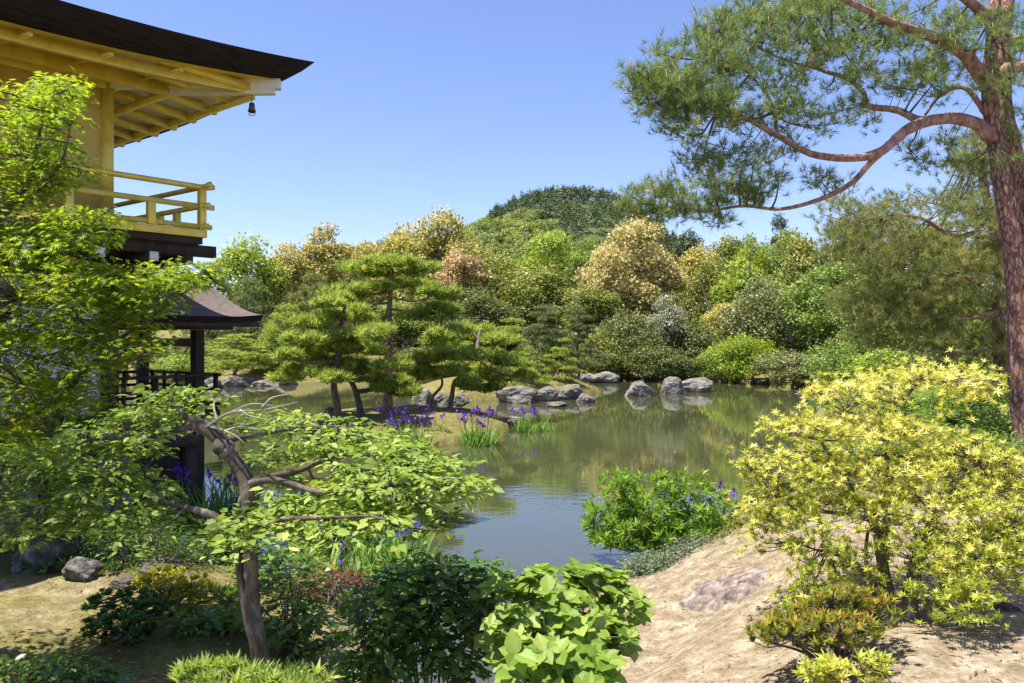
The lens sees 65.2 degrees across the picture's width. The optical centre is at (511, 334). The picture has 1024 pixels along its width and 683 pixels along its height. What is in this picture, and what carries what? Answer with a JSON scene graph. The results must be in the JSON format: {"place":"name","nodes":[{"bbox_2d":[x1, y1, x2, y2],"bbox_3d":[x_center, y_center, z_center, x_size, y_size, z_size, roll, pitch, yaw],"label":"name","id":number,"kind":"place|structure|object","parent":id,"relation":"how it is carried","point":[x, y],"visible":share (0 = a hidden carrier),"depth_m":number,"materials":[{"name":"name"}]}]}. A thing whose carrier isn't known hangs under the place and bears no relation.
{"place":"outdoors","nodes":[
{"label":"outdoors","id":0,"kind":"place"},
{"bbox_2d":[75,375,838,682],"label":"pond water","id":1,"kind":"structure","parent":0,"point":[533,513],"depth_m":19.92,"materials":[{"name":"green liquid"}]},
{"bbox_2d":[119,269,262,490],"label":"fishing pavilion","id":2,"kind":"structure","parent":1,"relation":"in","point":[211,310],"depth_m":15.91,"materials":[{"name":"brown wood"}]},
{"bbox_2d":[116,459,271,556],"bbox_3d":[-4.461,2.394,11.251,1.963,1.255,2.029,0,0,-42],"label":"iris clump","id":3,"kind":"object","parent":1,"relation":"on","point":[217,507],"visible":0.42,"depth_m":11.03,"materials":[{"name":"green plant"}]},
{"bbox_2d":[198,469,281,518],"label":"iris clump","id":4,"kind":"object","parent":1,"relation":"on","point":[227,484],"visible":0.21,"depth_m":12.08,"materials":[{"name":"green plant"}]},
{"bbox_2d":[297,533,375,580],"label":"iris clump","id":5,"kind":"object","parent":1,"relation":"in","point":[352,560],"visible":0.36,"depth_m":10.08,"materials":[{"name":"green plant"}]},
{"bbox_2d":[326,518,409,567],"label":"iris clump","id":6,"kind":"object","parent":1,"relation":"in","point":[374,550],"visible":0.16,"depth_m":10.52,"materials":[{"name":"green plant"}]},
{"bbox_2d":[383,414,436,446],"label":"iris clump","id":7,"kind":"object","parent":1,"relation":"in","point":[415,434],"visible":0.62,"depth_m":21.43,"materials":[{"name":"green plant"}]},
{"bbox_2d":[368,519,457,571],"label":"iris clump","id":8,"kind":"object","parent":1,"relation":"in","point":[397,543],"visible":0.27,"depth_m":10.22,"materials":[{"name":"green plant"}]},
{"bbox_2d":[445,405,500,446],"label":"iris clump","id":9,"kind":"object","parent":1,"relation":"in","point":[475,437],"visible":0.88,"depth_m":21.84,"materials":[{"name":"green plant"}]},
{"bbox_2d":[495,385,537,403],"bbox_3d":[0.217,2.753,35.724,1.941,1.024,1.413,0,0,4],"label":"rock","id":10,"kind":"object","parent":1,"relation":"in","point":[520,394],"visible":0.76,"depth_m":35.33,"materials":[{"name":"grey stone"}]},
{"bbox_2d":[282,200,677,293],"bbox_3d":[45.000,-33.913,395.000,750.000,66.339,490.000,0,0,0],"label":"hill","id":11,"kind":"structure","parent":0,"point":[597,234],"depth_m":320.92,"materials":[{"name":"green plant"}]},
{"bbox_2d":[271,205,689,303],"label":"hill mixed forest","id":12,"kind":"object","parent":11,"relation":"on","point":[524,233],"visible":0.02,"depth_m":311.08,"materials":[{"name":"green plant"}]},
{"bbox_2d":[227,184,858,297],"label":"hill conifer forest","id":13,"kind":"object","parent":11,"relation":"on","point":[544,197],"visible":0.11,"depth_m":335.73,"materials":[{"name":"green plant"}]},
{"bbox_2d":[0,304,1023,682],"bbox_3d":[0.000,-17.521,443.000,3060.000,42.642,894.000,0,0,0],"label":"ground","id":14,"kind":"structure","parent":0,"point":[60,610],"depth_m":6.80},
{"bbox_2d":[10,537,63,574],"bbox_3d":[-4.973,2.354,8.434,0.476,0.457,0.474,0,0,-11],"label":"rock","id":15,"kind":"object","parent":14,"relation":"on","point":[29,557],"visible":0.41,"depth_m":8.29,"materials":[{"name":"grey stone"}]},
{"bbox_2d":[0,645,139,682],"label":"dim ground shrub","id":16,"kind":"object","parent":14,"relation":"on","point":[73,672],"visible":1,"depth_m":4.82,"materials":[{"name":"green plant"}]},
{"bbox_2d":[7,547,153,575],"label":"ferny plant","id":17,"kind":"object","parent":14,"relation":"on","point":[43,568],"visible":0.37,"depth_m":8.22,"materials":[{"name":"green plant"}]},
{"bbox_2d":[61,556,101,581],"bbox_3d":[-4.276,2.339,7.946,0.334,0.273,0.279,0,0,14],"label":"rock","id":18,"kind":"object","parent":14,"relation":"on","point":[80,568],"visible":0.89,"depth_m":7.87,"materials":[{"name":"grey stone"}]},
{"bbox_2d":[20,399,166,548],"bbox_3d":[-5.263,1.708,9.987,2.286,1.917,1.042,0,0,0],"label":"tree","id":19,"kind":"object","parent":14,"relation":"on","point":[88,416],"visible":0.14,"depth_m":9.88,"materials":[{"name":"green plant"}]},
{"bbox_2d":[0,65,224,477],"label":"maple tree","id":20,"kind":"object","parent":14,"relation":"on","point":[112,294],"visible":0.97,"depth_m":5.78,"materials":[{"name":"green plant"}]},
{"bbox_2d":[0,489,229,572],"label":"rough juniper","id":21,"kind":"object","parent":14,"relation":"on","point":[181,549],"visible":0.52,"depth_m":8.40,"materials":[{"name":"green plant"}]},
{"bbox_2d":[78,585,177,647],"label":"dark dwarf shrub","id":22,"kind":"object","parent":14,"relation":"on","point":[138,613],"visible":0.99,"depth_m":6.29,"materials":[{"name":"green plant"}]},
{"bbox_2d":[0,0,313,548],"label":"golden pavilion","id":23,"kind":"structure","parent":14,"relation":"on","point":[148,81],"depth_m":11.39,"materials":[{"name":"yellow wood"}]},
{"bbox_2d":[130,564,217,609],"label":"golden dwarf shrub","id":24,"kind":"object","parent":14,"relation":"on","point":[182,587],"visible":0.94,"depth_m":7.11,"materials":[{"name":"yellow plant"}]},
{"bbox_2d":[149,352,217,379],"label":"bush","id":25,"kind":"object","parent":14,"relation":"on","point":[174,367],"visible":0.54,"depth_m":53.18,"materials":[{"name":"green plant"}]},
{"bbox_2d":[178,263,232,343],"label":"pine tree","id":26,"kind":"object","parent":14,"relation":"on","point":[211,333],"visible":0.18,"depth_m":63.34,"materials":[{"name":"green plant"}]},
{"bbox_2d":[168,579,244,636],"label":"ferny plant","id":27,"kind":"object","parent":14,"relation":"on","point":[229,592],"visible":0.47,"depth_m":6.90,"materials":[{"name":"green plant"}]},
{"bbox_2d":[204,332,278,375],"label":"pine tree","id":28,"kind":"object","parent":14,"relation":"on","point":[232,362],"visible":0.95,"depth_m":50.35,"materials":[{"name":"green plant"}]},
{"bbox_2d":[200,230,293,333],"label":"broadleaf tree","id":29,"kind":"object","parent":14,"relation":"on","point":[229,262],"visible":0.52,"depth_m":70.88,"materials":[{"name":"green plant"}]},
{"bbox_2d":[213,272,281,352],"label":"pine tree","id":30,"kind":"object","parent":14,"relation":"on","point":[242,302],"visible":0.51,"depth_m":56.77,"materials":[{"name":"green plant"}]},
{"bbox_2d":[0,383,504,663],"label":"crooked tree","id":31,"kind":"object","parent":14,"relation":"on","point":[250,523],"visible":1,"depth_m":4.40,"materials":[{"name":"green plant"}]},
{"bbox_2d":[165,650,344,682],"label":"pale tipped shrub","id":32,"kind":"object","parent":14,"relation":"on","point":[231,669],"visible":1,"depth_m":3.74,"materials":[{"name":"green plant"}]},
{"bbox_2d":[159,546,367,669],"bbox_3d":[-1.963,2.254,6.508,1.841,0.934,1.252,0,0,0],"label":"shady leaf shrub","id":33,"kind":"object","parent":14,"relation":"on","point":[284,631],"visible":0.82,"depth_m":6.41,"materials":[{"name":"green plant"}]},
{"bbox_2d":[244,239,318,319],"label":"broadleaf tree","id":34,"kind":"object","parent":14,"relation":"on","point":[295,272],"visible":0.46,"depth_m":73.41,"materials":[{"name":"yellow plant"}]},
{"bbox_2d":[251,300,314,349],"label":"pine tree","id":35,"kind":"object","parent":14,"relation":"on","point":[274,330],"visible":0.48,"depth_m":53.25,"materials":[{"name":"green plant"}]},
{"bbox_2d":[219,531,405,603],"bbox_3d":[-2.170,2.754,9.002,2.189,1.151,1.369,0,0,-23],"label":"leafy plant","id":36,"kind":"object","parent":14,"relation":"on","point":[290,555],"visible":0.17,"depth_m":8.82,"materials":[{"name":"green plant"}]},
{"bbox_2d":[278,270,349,330],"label":"pine tree","id":37,"kind":"object","parent":14,"relation":"on","point":[306,292],"visible":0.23,"depth_m":59.18,"materials":[{"name":"green plant"}]},
{"bbox_2d":[293,220,361,291],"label":"broadleaf tree","id":38,"kind":"object","parent":14,"relation":"on","point":[316,251],"visible":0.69,"depth_m":75.01,"materials":[{"name":"yellow plant"}]},
{"bbox_2d":[276,563,389,604],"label":"maroon shrub","id":39,"kind":"object","parent":14,"relation":"on","point":[318,593],"visible":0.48,"depth_m":8.08,"materials":[{"name":"red plant"}]},
{"bbox_2d":[267,290,415,429],"bbox_3d":[-5.119,0.764,24.091,4.696,4.241,3.662,0,0,0],"label":"pine tree","id":40,"kind":"object","parent":14,"relation":"on","point":[329,312],"visible":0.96,"depth_m":23.51,"materials":[{"name":"green plant"}]},
{"bbox_2d":[264,339,424,418],"bbox_3d":[-5.272,1.280,24.832,5.066,2.801,2.694,0,0,14],"label":"pine tree","id":41,"kind":"object","parent":14,"relation":"on","point":[397,384],"visible":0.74,"depth_m":24.64,"materials":[{"name":"green plant"}]},
{"bbox_2d":[338,237,393,306],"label":"broadleaf tree","id":42,"kind":"object","parent":14,"relation":"on","point":[369,247],"visible":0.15,"depth_m":81.68,"materials":[{"name":"yellow plant"}]},
{"bbox_2d":[350,300,425,344],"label":"broadleaf tree","id":43,"kind":"object","parent":14,"relation":"on","point":[406,325],"visible":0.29,"depth_m":62.70,"materials":[{"name":"green plant"}]},
{"bbox_2d":[313,250,480,411],"bbox_3d":[-3.887,-0.088,26.784,5.761,5.353,4.692,0,0,0],"label":"pine tree","id":44,"kind":"object","parent":14,"relation":"on","point":[388,265],"visible":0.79,"depth_m":26.11,"materials":[{"name":"green plant"}]},
{"bbox_2d":[320,543,517,682],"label":"glossy dark shrub","id":45,"kind":"object","parent":14,"relation":"on","point":[414,584],"visible":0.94,"depth_m":4.84,"materials":[{"name":"green plant"}]},
{"bbox_2d":[390,205,491,320],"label":"broadleaf tree","id":46,"kind":"object","parent":14,"relation":"on","point":[438,245],"visible":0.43,"depth_m":73.41,"materials":[{"name":"beige plant"}]},
{"bbox_2d":[426,246,489,321],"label":"broadleaf tree","id":47,"kind":"object","parent":14,"relation":"on","point":[459,262],"visible":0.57,"depth_m":67.77,"materials":[{"name":"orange plant"}]},
{"bbox_2d":[398,321,540,407],"bbox_3d":[-1.613,1.100,28.368,5.348,3.342,3.805,0,0,0],"label":"pine tree","id":48,"kind":"object","parent":14,"relation":"on","point":[475,371],"visible":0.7,"depth_m":27.63,"materials":[{"name":"green plant"}]},
{"bbox_2d":[441,286,522,346],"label":"broadleaf tree","id":49,"kind":"object","parent":14,"relation":"on","point":[492,305],"visible":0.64,"depth_m":61.28,"materials":[{"name":"green plant"}]},
{"bbox_2d":[462,251,534,326],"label":"broadleaf tree","id":50,"kind":"object","parent":14,"relation":"on","point":[501,268],"visible":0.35,"depth_m":70.92,"materials":[{"name":"green plant"}]},
{"bbox_2d":[482,317,526,371],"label":"pine tree","id":51,"kind":"object","parent":14,"relation":"on","point":[515,328],"visible":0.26,"depth_m":40.31,"materials":[{"name":"green plant"}]},
{"bbox_2d":[0,425,1023,682],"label":"fallen leaves","id":52,"kind":"object","parent":14,"relation":"on","point":[660,629],"visible":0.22,"depth_m":6.32,"materials":[{"name":"brown plant"}]},
{"bbox_2d":[505,345,551,385],"bbox_3d":[0.931,1.825,39.561,2.341,2.762,1.972,0,0,27],"label":"pine tree","id":53,"kind":"object","parent":14,"relation":"on","point":[541,380],"visible":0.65,"depth_m":39.33,"materials":[{"name":"green plant"}]},
{"bbox_2d":[494,264,581,349],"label":"broadleaf tree","id":54,"kind":"object","parent":14,"relation":"on","point":[535,287],"visible":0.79,"depth_m":65.05,"materials":[{"name":"green plant"}]},
{"bbox_2d":[510,303,575,374],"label":"pine tree","id":55,"kind":"object","parent":14,"relation":"on","point":[544,340],"visible":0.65,"depth_m":42.69,"materials":[{"name":"green plant"}]},
{"bbox_2d":[510,226,576,322],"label":"broadleaf tree","id":56,"kind":"object","parent":14,"relation":"on","point":[552,246],"visible":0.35,"depth_m":86.74,"materials":[{"name":"green plant"}]},
{"bbox_2d":[534,337,586,379],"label":"pine tree","id":57,"kind":"object","parent":14,"relation":"on","point":[559,354],"visible":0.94,"depth_m":40.75,"materials":[{"name":"green plant"}]},
{"bbox_2d":[473,557,657,682],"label":"leaved shrub","id":58,"kind":"object","parent":14,"relation":"on","point":[558,640],"visible":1,"depth_m":4.23,"materials":[{"name":"green plant"}]},
{"bbox_2d":[545,305,613,378],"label":"pine tree","id":59,"kind":"object","parent":14,"relation":"on","point":[579,328],"visible":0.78,"depth_m":43.16,"materials":[{"name":"green plant"}]},
{"bbox_2d":[562,235,618,331],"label":"broadleaf tree","id":60,"kind":"object","parent":14,"relation":"on","point":[582,259],"visible":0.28,"depth_m":83.14,"materials":[{"name":"green plant"}]},
{"bbox_2d":[561,284,626,334],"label":"broadleaf tree","id":61,"kind":"object","parent":14,"relation":"on","point":[585,298],"visible":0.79,"depth_m":58.83,"materials":[{"name":"green plant"}]},
{"bbox_2d":[570,240,635,333],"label":"broadleaf tree","id":62,"kind":"object","parent":14,"relation":"on","point":[595,279],"visible":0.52,"depth_m":62.32,"materials":[{"name":"beige plant"}]},
{"bbox_2d":[572,322,633,376],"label":"broadleaf tree","id":63,"kind":"object","parent":14,"relation":"on","point":[602,343],"visible":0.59,"depth_m":52.09,"materials":[{"name":"green plant"}]},
{"bbox_2d":[592,305,667,379],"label":"broadleaf tree","id":64,"kind":"object","parent":14,"relation":"on","point":[631,329],"visible":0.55,"depth_m":53.20,"materials":[{"name":"green plant"}]},
{"bbox_2d":[585,215,681,347],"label":"broadleaf tree","id":65,"kind":"object","parent":14,"relation":"on","point":[643,294],"visible":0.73,"depth_m":63.65,"materials":[{"name":"beige plant"}]},
{"bbox_2d":[619,340,694,380],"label":"bush","id":66,"kind":"object","parent":14,"relation":"on","point":[669,358],"visible":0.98,"depth_m":51.26,"materials":[{"name":"green plant"}]},
{"bbox_2d":[578,464,737,553],"bbox_3d":[1.990,2.302,10.556,2.385,1.307,1.948,0,0,0],"label":"leafy pond bush","id":67,"kind":"object","parent":14,"relation":"on","point":[650,531],"visible":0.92,"depth_m":10.13,"materials":[{"name":"green plant"}]},
{"bbox_2d":[607,529,712,578],"bbox_3d":[1.762,2.610,9.405,1.383,0.526,1.019,0,0,0],"label":"grey green mat","id":68,"kind":"object","parent":14,"relation":"on","point":[653,559],"visible":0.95,"depth_m":9.26,"materials":[{"name":"green plant"}]},
{"bbox_2d":[642,290,689,356],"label":"broadleaf tree","id":69,"kind":"object","parent":14,"relation":"on","point":[672,318],"visible":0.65,"depth_m":54.27,"materials":[{"name":"grey plant"}]},
{"bbox_2d":[640,251,693,331],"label":"broadleaf tree","id":70,"kind":"object","parent":14,"relation":"on","point":[680,278],"visible":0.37,"depth_m":64.90,"materials":[{"name":"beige plant"}]},
{"bbox_2d":[671,226,704,274],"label":"conifer","id":71,"kind":"object","parent":14,"relation":"on","point":[685,243],"visible":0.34,"depth_m":89.59,"materials":[{"name":"green plant"}]},
{"bbox_2d":[652,312,724,368],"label":"broadleaf tree","id":72,"kind":"object","parent":14,"relation":"on","point":[704,340],"visible":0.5,"depth_m":54.09,"materials":[{"name":"green plant"}]},
{"bbox_2d":[674,242,718,327],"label":"broadleaf tree","id":73,"kind":"object","parent":14,"relation":"on","point":[688,261],"visible":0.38,"depth_m":69.44,"materials":[{"name":"yellow plant"}]},
{"bbox_2d":[674,255,750,325],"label":"broadleaf tree","id":74,"kind":"object","parent":14,"relation":"on","point":[705,276],"visible":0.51,"depth_m":61.52,"materials":[{"name":"green plant"}]},
{"bbox_2d":[694,340,749,381],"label":"bush","id":75,"kind":"object","parent":14,"relation":"on","point":[711,359],"visible":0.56,"depth_m":50.66,"materials":[{"name":"green plant"}]},
{"bbox_2d":[679,568,768,613],"bbox_3d":[1.964,2.356,7.397,0.871,0.421,0.659,0,0,18],"label":"outcrop","id":76,"kind":"object","parent":14,"relation":"on","point":[710,596],"visible":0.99,"depth_m":7.35,"materials":[{"name":"beige stone"}]},
{"bbox_2d":[696,301,752,342],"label":"broadleaf tree","id":77,"kind":"object","parent":14,"relation":"on","point":[710,320],"visible":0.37,"depth_m":56.73,"materials":[{"name":"yellow plant"}]},
{"bbox_2d":[706,232,755,273],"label":"broadleaf tree","id":78,"kind":"object","parent":14,"relation":"on","point":[728,251],"visible":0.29,"depth_m":75.05,"materials":[{"name":"green plant"}]},
{"bbox_2d":[696,496,785,544],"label":"rim plant","id":79,"kind":"object","parent":14,"relation":"on","point":[737,522],"visible":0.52,"depth_m":9.54,"materials":[{"name":"green plant"}]},
{"bbox_2d":[706,256,786,325],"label":"broadleaf tree","id":80,"kind":"object","parent":14,"relation":"on","point":[740,277],"visible":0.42,"depth_m":59.26,"materials":[{"name":"green plant"}]},
{"bbox_2d":[729,232,772,297],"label":"broadleaf tree","id":81,"kind":"object","parent":14,"relation":"on","point":[755,258],"visible":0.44,"depth_m":65.33,"materials":[{"name":"green plant"}]},
{"bbox_2d":[712,332,790,383],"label":"bush","id":82,"kind":"object","parent":14,"relation":"on","point":[736,350],"visible":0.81,"depth_m":48.73,"materials":[{"name":"green plant"}]},
{"bbox_2d":[713,265,811,356],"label":"broadleaf tree","id":83,"kind":"object","parent":14,"relation":"on","point":[739,318],"visible":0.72,"depth_m":52.97,"materials":[{"name":"green plant"}]},
{"bbox_2d":[724,449,815,505],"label":"golden moss shrub","id":84,"kind":"object","parent":14,"relation":"on","point":[783,484],"visible":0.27,"depth_m":12.26,"materials":[{"name":"yellow plant"}]},
{"bbox_2d":[752,227,815,285],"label":"broadleaf tree","id":85,"kind":"object","parent":14,"relation":"on","point":[773,257],"visible":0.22,"depth_m":71.66,"materials":[{"name":"green plant"}]},
{"bbox_2d":[746,349,835,388],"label":"bush","id":86,"kind":"object","parent":14,"relation":"on","point":[795,368],"visible":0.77,"depth_m":45.64,"materials":[{"name":"green plant"}]},
{"bbox_2d":[771,232,837,347],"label":"broadleaf tree","id":87,"kind":"object","parent":14,"relation":"on","point":[800,251],"visible":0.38,"depth_m":63.18,"materials":[{"name":"green plant"}]},
{"bbox_2d":[771,319,845,357],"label":"bush","id":88,"kind":"object","parent":14,"relation":"on","point":[810,341],"visible":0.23,"depth_m":52.78,"materials":[{"name":"green plant"}]},
{"bbox_2d":[602,0,1023,441],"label":"red pine","id":89,"kind":"object","parent":14,"relation":"on","point":[998,132],"visible":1,"depth_m":11.88,"materials":[{"name":"green plant"}]},
{"bbox_2d":[764,258,862,364],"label":"broadleaf tree","id":90,"kind":"object","parent":14,"relation":"on","point":[816,315],"visible":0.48,"depth_m":49.88,"materials":[{"name":"green plant"}]},
{"bbox_2d":[741,581,906,662],"bbox_3d":[1.979,1.807,4.949,1.112,0.587,0.803,0,0,0],"label":"red tipped shrub","id":91,"kind":"object","parent":14,"relation":"on","point":[802,631],"visible":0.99,"depth_m":4.87,"materials":[{"name":"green plant"}]},
{"bbox_2d":[798,336,874,388],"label":"bush","id":92,"kind":"object","parent":14,"relation":"on","point":[835,353],"visible":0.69,"depth_m":42.40,"materials":[{"name":"green plant"}]},
{"bbox_2d":[791,647,897,682],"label":"pale green shrub","id":93,"kind":"object","parent":14,"relation":"on","point":[819,672],"visible":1,"depth_m":4.38,"materials":[{"name":"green plant"}]},
{"bbox_2d":[775,428,917,488],"bbox_3d":[4.440,1.536,10.409,2.214,0.885,1.545,0,0,0],"label":"bank bush","id":94,"kind":"object","parent":14,"relation":"on","point":[876,449],"visible":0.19,"depth_m":10.23,"materials":[{"name":"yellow plant"}]},
{"bbox_2d":[810,216,898,308],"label":"broadleaf tree","id":95,"kind":"object","parent":14,"relation":"on","point":[825,257],"visible":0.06,"depth_m":60.13,"materials":[{"name":"green plant"}]},
{"bbox_2d":[707,347,1023,630],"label":"yellow leaved shrub","id":96,"kind":"object","parent":14,"relation":"on","point":[976,548],"visible":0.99,"depth_m":5.86,"materials":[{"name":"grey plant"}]},
{"bbox_2d":[833,346,911,379],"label":"bush","id":97,"kind":"object","parent":14,"relation":"on","point":[869,360],"visible":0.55,"depth_m":33.67,"materials":[{"name":"green plant"}]},
{"bbox_2d":[820,265,932,371],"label":"broadleaf tree","id":98,"kind":"object","parent":14,"relation":"on","point":[846,325],"visible":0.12,"depth_m":44.02,"materials":[{"name":"green plant"}]},
{"bbox_2d":[820,365,959,422],"bbox_3d":[8.045,1.289,16.865,3.599,1.383,2.219,0,0,0],"label":"bank bush","id":99,"kind":"object","parent":14,"relation":"on","point":[908,408],"visible":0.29,"depth_m":16.72,"materials":[{"name":"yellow plant"}]},
{"bbox_2d":[801,117,1023,399],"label":"red pine","id":100,"kind":"object","parent":14,"relation":"on","point":[911,292],"visible":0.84,"depth_m":19.04,"materials":[{"name":"green plant"}]},
{"bbox_2d":[893,333,994,376],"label":"bush","id":101,"kind":"object","parent":14,"relation":"on","point":[930,358],"visible":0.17,"depth_m":27.54,"materials":[{"name":"green plant"}]},
{"bbox_2d":[906,361,1010,428],"bbox_3d":[8.285,1.208,14.795,2.426,1.428,2.062,0,0,0],"label":"bank bush","id":102,"kind":"object","parent":14,"relation":"on","point":[930,412],"visible":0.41,"depth_m":14.65,"materials":[{"name":"green plant"}]},
{"bbox_2d":[896,424,1023,470],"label":"bank bush","id":103,"kind":"object","parent":14,"relation":"on","point":[1020,443],"visible":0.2,"depth_m":9.99,"materials":[{"name":"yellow plant"}]},
{"bbox_2d":[949,363,1012,434],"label":"bank bush","id":104,"kind":"object","parent":14,"relation":"on","point":[991,420],"visible":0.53,"depth_m":13.60,"materials":[{"name":"green plant"}]},
{"bbox_2d":[61,0,1023,294],"label":"sky","id":105,"kind":"structure","parent":0,"point":[404,109],"materials":[{"name":"blue"}]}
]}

